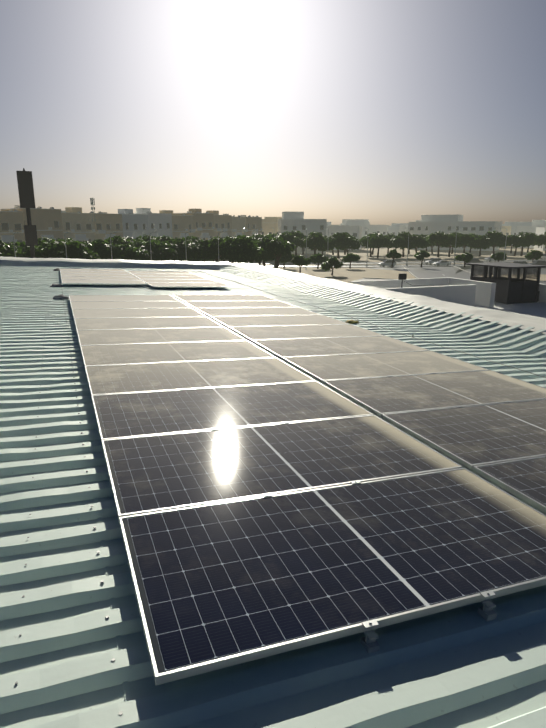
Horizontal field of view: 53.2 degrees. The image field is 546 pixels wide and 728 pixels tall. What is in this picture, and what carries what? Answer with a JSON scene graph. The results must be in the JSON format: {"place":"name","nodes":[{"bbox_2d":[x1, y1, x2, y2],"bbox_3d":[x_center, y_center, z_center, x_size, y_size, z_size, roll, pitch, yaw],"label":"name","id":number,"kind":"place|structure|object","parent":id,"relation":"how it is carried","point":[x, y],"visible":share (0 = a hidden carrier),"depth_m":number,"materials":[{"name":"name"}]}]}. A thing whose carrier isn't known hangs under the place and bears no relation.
{"place":"outdoors","nodes":[
{"label":"outdoors","id":0,"kind":"place"},
{"bbox_2d":[0,235,16,242],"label":"apartment portico","id":1,"kind":"structure","parent":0,"point":[6,238],"depth_m":125.48,"materials":[{"name":"grey concrete"}]},
{"bbox_2d":[40,235,55,240],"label":"apartment portico","id":2,"kind":"structure","parent":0,"point":[50,236],"depth_m":132.41,"materials":[{"name":"grey concrete"}]},
{"bbox_2d":[73,234,88,240],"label":"apartment portico","id":3,"kind":"structure","parent":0,"point":[80,237],"depth_m":139.40,"materials":[{"name":"grey concrete"}]},
{"bbox_2d":[104,234,115,239],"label":"apartment portico","id":4,"kind":"structure","parent":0,"point":[107,236],"depth_m":146.03,"materials":[{"name":"grey concrete"}]},
{"bbox_2d":[131,233,141,238],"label":"apartment portico","id":5,"kind":"structure","parent":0,"point":[136,235],"depth_m":153.65,"materials":[{"name":"grey concrete"}]},
{"bbox_2d":[179,233,189,237],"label":"apartment portico","id":6,"kind":"structure","parent":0,"point":[182,235],"depth_m":168.28,"materials":[{"name":"grey concrete"}]},
{"bbox_2d":[200,233,209,239],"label":"apartment portico","id":7,"kind":"structure","parent":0,"point":[204,235],"depth_m":175.86,"materials":[{"name":"grey concrete"}]},
{"bbox_2d":[220,232,228,236],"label":"apartment portico","id":8,"kind":"structure","parent":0,"point":[224,234],"depth_m":183.16,"materials":[{"name":"grey concrete"}]},
{"bbox_2d":[0,0,545,224],"label":"sky","id":9,"kind":"structure","parent":0,"point":[382,112],"materials":[{"name":"grey"}]},
{"bbox_2d":[199,245,545,282],"bbox_3d":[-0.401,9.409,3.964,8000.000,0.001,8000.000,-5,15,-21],"label":"ground","id":10,"kind":"structure","parent":0,"point":[347,275],"depth_m":167.63,"materials":[{"name":"beige sand"}]},
{"bbox_2d":[0,211,24,243],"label":"building","id":11,"kind":"structure","parent":10,"relation":"on","point":[11,222],"depth_m":126.64,"materials":[{"name":"beige paint"}]},
{"bbox_2d":[16,168,37,257],"bbox_3d":[-17.845,-7.156,40.758,1.035,14.150,0.900,-5,15,-21],"label":"pylon sign","id":12,"kind":"object","parent":10,"relation":"on","point":[25,189],"visible":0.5,"depth_m":39.47,"materials":[{"name":"grey metal"}]},
{"bbox_2d":[1,205,62,239],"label":"building","id":13,"kind":"structure","parent":10,"relation":"on","point":[47,221],"depth_m":132.09,"materials":[{"name":"beige paint"}]},
{"bbox_2d":[61,207,94,242],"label":"building","id":14,"kind":"structure","parent":10,"relation":"on","point":[74,221],"depth_m":139.71,"materials":[{"name":"beige paint"}]},
{"bbox_2d":[90,198,96,221],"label":"telecom mast","id":15,"kind":"object","parent":14,"relation":"on","point":[91,199],"visible":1,"depth_m":139.25,"materials":[{"name":"silver metal"}]},
{"bbox_2d":[93,212,122,240],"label":"building","id":16,"kind":"structure","parent":10,"relation":"on","point":[105,223],"depth_m":146.13,"materials":[{"name":"beige paint"}]},
{"bbox_2d":[118,209,149,238],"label":"building","id":17,"kind":"structure","parent":10,"relation":"on","point":[132,224],"depth_m":153.94,"materials":[{"name":"grey paint"}]},
{"bbox_2d":[134,208,172,237],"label":"building","id":18,"kind":"structure","parent":10,"relation":"on","point":[159,223],"depth_m":160.96,"materials":[{"name":"white paint"}]},
{"bbox_2d":[159,210,194,238],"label":"building","id":19,"kind":"structure","parent":10,"relation":"on","point":[182,223],"depth_m":168.24,"materials":[{"name":"beige paint"}]},
{"bbox_2d":[173,209,213,240],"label":"building","id":20,"kind":"structure","parent":10,"relation":"on","point":[203,222],"depth_m":175.92,"materials":[{"name":"beige paint"}]},
{"bbox_2d":[206,210,231,238],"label":"building","id":21,"kind":"structure","parent":10,"relation":"on","point":[221,223],"depth_m":183.16,"materials":[{"name":"beige paint"}]},
{"bbox_2d":[223,214,247,237],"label":"apartment","id":22,"kind":"structure","parent":10,"relation":"on","point":[238,224],"depth_m":191.66,"materials":[{"name":"beige paint"}]},
{"bbox_2d":[241,215,262,235],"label":"apartment","id":23,"kind":"structure","parent":10,"relation":"on","point":[253,224],"depth_m":198.21,"materials":[{"name":"beige paint"}]},
{"bbox_2d":[9,207,257,217],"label":"roof dishes","id":24,"kind":"object","parent":23,"relation":"attached to","point":[239,216],"visible":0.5,"depth_m":153.44,"materials":[{"name":"grey metal"}]},
{"bbox_2d":[13,228,506,269],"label":"street lamps","id":25,"kind":"object","parent":10,"relation":"on","point":[225,231],"visible":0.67,"depth_m":95.31,"materials":[{"name":"silver metal"}]},
{"bbox_2d":[262,219,277,235],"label":"villa","id":26,"kind":"object","parent":10,"relation":"on","point":[267,228],"visible":0.08,"depth_m":228.02,"materials":[{"name":"beige paint"}]},
{"bbox_2d":[264,217,281,222],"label":"villa","id":27,"kind":"object","parent":26,"relation":"on","point":[271,219],"visible":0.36,"depth_m":230.60,"materials":[{"name":"beige paint"}]},
{"bbox_2d":[0,230,545,268],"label":"tree belt","id":28,"kind":"object","parent":10,"relation":"on","point":[258,248],"visible":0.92,"depth_m":117.11,"materials":[{"name":"green plant"}]},
{"bbox_2d":[278,219,326,253],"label":"building","id":29,"kind":"structure","parent":10,"relation":"on","point":[309,225],"depth_m":208.18,"materials":[{"name":"white paint"}]},
{"bbox_2d":[282,212,303,218],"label":"rooftop structure","id":30,"kind":"object","parent":29,"relation":"on","point":[292,215],"visible":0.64,"depth_m":210.34,"materials":[{"name":"white paint"}]},
{"bbox_2d":[326,225,361,249],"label":"building","id":31,"kind":"structure","parent":10,"relation":"on","point":[355,232],"depth_m":240.52,"materials":[{"name":"white paint"}]},
{"bbox_2d":[330,222,387,236],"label":"building","id":32,"kind":"structure","parent":10,"relation":"on","point":[380,229],"depth_m":288.70,"materials":[{"name":"white paint"}]},
{"bbox_2d":[342,219,368,224],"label":"rooftop structure","id":33,"kind":"object","parent":32,"relation":"on","point":[355,221],"visible":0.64,"depth_m":290.40,"materials":[{"name":"white paint"}]},
{"bbox_2d":[387,227,398,235],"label":"villa","id":34,"kind":"object","parent":10,"relation":"on","point":[393,230],"visible":0.04,"depth_m":313.45,"materials":[{"name":"grey paint"}]},
{"bbox_2d":[391,223,407,226],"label":"rooftop structure","id":35,"kind":"object","parent":34,"relation":"on","point":[395,224],"visible":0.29,"depth_m":315.92,"materials":[{"name":"grey paint"}]},
{"bbox_2d":[399,225,407,233],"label":"villa","id":36,"kind":"object","parent":10,"relation":"on","point":[402,228],"visible":0.17,"depth_m":275.04,"materials":[{"name":"white paint"}]},
{"bbox_2d":[275,249,542,275],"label":"trees","id":37,"kind":"object","parent":10,"relation":"on","point":[331,262],"visible":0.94,"depth_m":134.72,"materials":[{"name":"green plant"}]},
{"bbox_2d":[408,221,501,250],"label":"building","id":38,"kind":"structure","parent":10,"relation":"on","point":[462,227],"depth_m":239.68,"materials":[{"name":"white paint"}]},
{"bbox_2d":[421,214,462,221],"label":"rooftop structure","id":39,"kind":"object","parent":38,"relation":"on","point":[436,218],"visible":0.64,"depth_m":246.68,"materials":[{"name":"white paint"}]},
{"bbox_2d":[501,226,510,246],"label":"villa","id":40,"kind":"object","parent":10,"relation":"on","point":[507,231],"visible":0.12,"depth_m":281.70,"materials":[{"name":"beige paint"}]},
{"bbox_2d":[511,227,516,244],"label":"villa","id":41,"kind":"object","parent":10,"relation":"on","point":[513,230],"depth_m":303.58,"materials":[{"name":"grey paint"}]},
{"bbox_2d":[505,222,531,226],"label":"villa","id":42,"kind":"object","parent":41,"relation":"on","point":[513,224],"visible":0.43,"depth_m":305.71,"materials":[{"name":"grey paint"}]},
{"bbox_2d":[516,226,545,247],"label":"villa","id":43,"kind":"object","parent":10,"relation":"on","point":[525,229],"visible":0.19,"depth_m":267.88,"materials":[{"name":"white paint"}]},
{"bbox_2d":[532,220,545,225],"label":"villa","id":44,"kind":"object","parent":43,"relation":"on","point":[538,222],"visible":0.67,"depth_m":267.10,"materials":[{"name":"white paint"}]},
{"bbox_2d":[534,227,545,250],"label":"villa","id":45,"kind":"object","parent":10,"relation":"on","point":[540,230],"visible":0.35,"depth_m":237.68,"materials":[{"name":"white paint"}]},
{"bbox_2d":[248,260,545,283],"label":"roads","id":46,"kind":"structure","parent":0,"point":[432,272],"depth_m":132.22,"materials":[{"name":"grey asphalt"}]},
{"bbox_2d":[378,260,395,266],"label":"parked car","id":47,"kind":"object","parent":46,"relation":"on","point":[386,263],"visible":0.88,"depth_m":141.03,"materials":[{"name":"white paint"}]},
{"bbox_2d":[248,259,545,279],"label":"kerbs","id":48,"kind":"structure","parent":46,"relation":"on","point":[397,263],"depth_m":141.27,"materials":[{"name":"concrete"}]},
{"bbox_2d":[425,258,440,264],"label":"white suv","id":49,"kind":"object","parent":46,"relation":"on","point":[430,261],"visible":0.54,"depth_m":148.99,"materials":[{"name":"white paint"}]},
{"bbox_2d":[432,260,450,265],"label":"white sedan car","id":50,"kind":"object","parent":46,"relation":"on","point":[442,262],"visible":0.96,"depth_m":143.96,"materials":[{"name":"white paint"}]},
{"bbox_2d":[465,258,483,262],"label":"car","id":51,"kind":"object","parent":46,"relation":"on","point":[474,260],"visible":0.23,"depth_m":146.59,"materials":[{"name":"grey paint"}]},
{"bbox_2d":[484,257,500,261],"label":"parked car","id":52,"kind":"object","parent":46,"relation":"on","point":[489,259],"visible":0.71,"depth_m":161.73,"materials":[{"name":"white paint"}]},
{"bbox_2d":[513,261,527,263],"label":"parked car","id":53,"kind":"object","parent":46,"relation":"on","point":[522,262],"visible":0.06,"depth_m":136.50,"materials":[{"name":"white paint"}]},
{"bbox_2d":[528,260,545,265],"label":"parked car","id":54,"kind":"object","parent":46,"relation":"on","point":[539,262],"visible":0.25,"depth_m":138.42,"materials":[{"name":"grey paint"}]},
{"bbox_2d":[350,277,545,319],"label":"neighbour building","id":55,"kind":"structure","parent":0,"point":[479,294],"depth_m":24.98,"materials":[{"name":"white paint"}]},
{"bbox_2d":[398,273,425,287],"bbox_3d":[6.065,-3.546,23.051,1.770,0.600,0.120,-5,15,-21],"label":"floodlight","id":56,"kind":"object","parent":55,"relation":"on","point":[402,276],"visible":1,"depth_m":22.73,"materials":[{"name":"grey metal"}]},
{"bbox_2d":[464,262,545,303],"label":"pavilion","id":57,"kind":"structure","parent":55,"relation":"on","point":[513,290],"depth_m":26.38,"materials":[{"name":"grey concrete"}]},
{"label":"building walls","id":58,"kind":"object","parent":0,"visible":0},
{"bbox_2d":[0,265,545,727],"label":"roof sheet","id":59,"kind":"object","parent":58,"relation":"on","point":[464,667],"visible":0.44,"depth_m":2.31,"materials":[{"name":"paint"}]},
{"bbox_2d":[50,284,62,286],"bbox_3d":[-5.860,-2.121,14.763,0.370,0.101,0.251,-3,14,-21],"label":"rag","id":60,"kind":"object","parent":59,"relation":"on","point":[56,285],"visible":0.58,"depth_m":14.70,"materials":[{"name":"fabric"}]},
{"bbox_2d":[53,294,68,299],"bbox_3d":[-4.771,-1.511,12.314,0.375,0.127,0.304,-3,14,-21],"label":"rag","id":61,"kind":"object","parent":59,"relation":"on","point":[61,297],"visible":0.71,"depth_m":12.22,"materials":[{"name":"fabric"}]},
{"bbox_2d":[15,280,122,714],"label":"roof screws","id":62,"kind":"object","parent":59,"relation":"on","point":[112,659],"visible":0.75,"depth_m":2.72,"materials":[{"name":"grey metal"}]},
{"bbox_2d":[12,396,130,701],"bbox_3d":[-2.818,-1.068,11.146,10.450,0.037,25.500,-3,14,-21],"label":"roof lap seam","id":63,"kind":"object","parent":59,"relation":"on","point":[120,647],"depth_m":2.41,"materials":[{"name":"paint"}]},
{"bbox_2d":[0,257,232,269],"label":"parapet wall","id":64,"kind":"structure","parent":59,"relation":"on","point":[64,262],"depth_m":23.14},
{"bbox_2d":[79,271,509,653],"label":"panel clamps","id":65,"kind":"object","parent":59,"relation":"on","point":[486,612],"visible":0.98,"depth_m":2.36,"materials":[{"name":"metal"}]},
{"bbox_2d":[60,268,545,684],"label":"solar panels","id":66,"kind":"object","parent":59,"relation":"on","point":[229,564],"visible":1,"depth_m":3.58,"materials":[{"name":"glass"}]},
{"bbox_2d":[346,320,358,323],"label":"gloves","id":67,"kind":"object","parent":59,"relation":"on","point":[351,321],"visible":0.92,"depth_m":10.52,"materials":[{"name":"fabric"}]},
{"bbox_2d":[193,269,545,377],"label":"safety line","id":68,"kind":"object","parent":59,"relation":"on","point":[403,334],"visible":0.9,"depth_m":9.22,"materials":[{"name":"silver metal"}]},
{"bbox_2d":[218,265,545,357],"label":"roof sheet upstand","id":69,"kind":"object","parent":59,"relation":"on","point":[527,341],"visible":0.77,"depth_m":11.49,"materials":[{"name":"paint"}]},
{"bbox_2d":[232,263,545,333],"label":"membrane","id":70,"kind":"object","parent":58,"relation":"attached to","point":[504,317],"visible":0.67,"depth_m":12.74,"materials":[{"name":"white plastic"}]}
]}

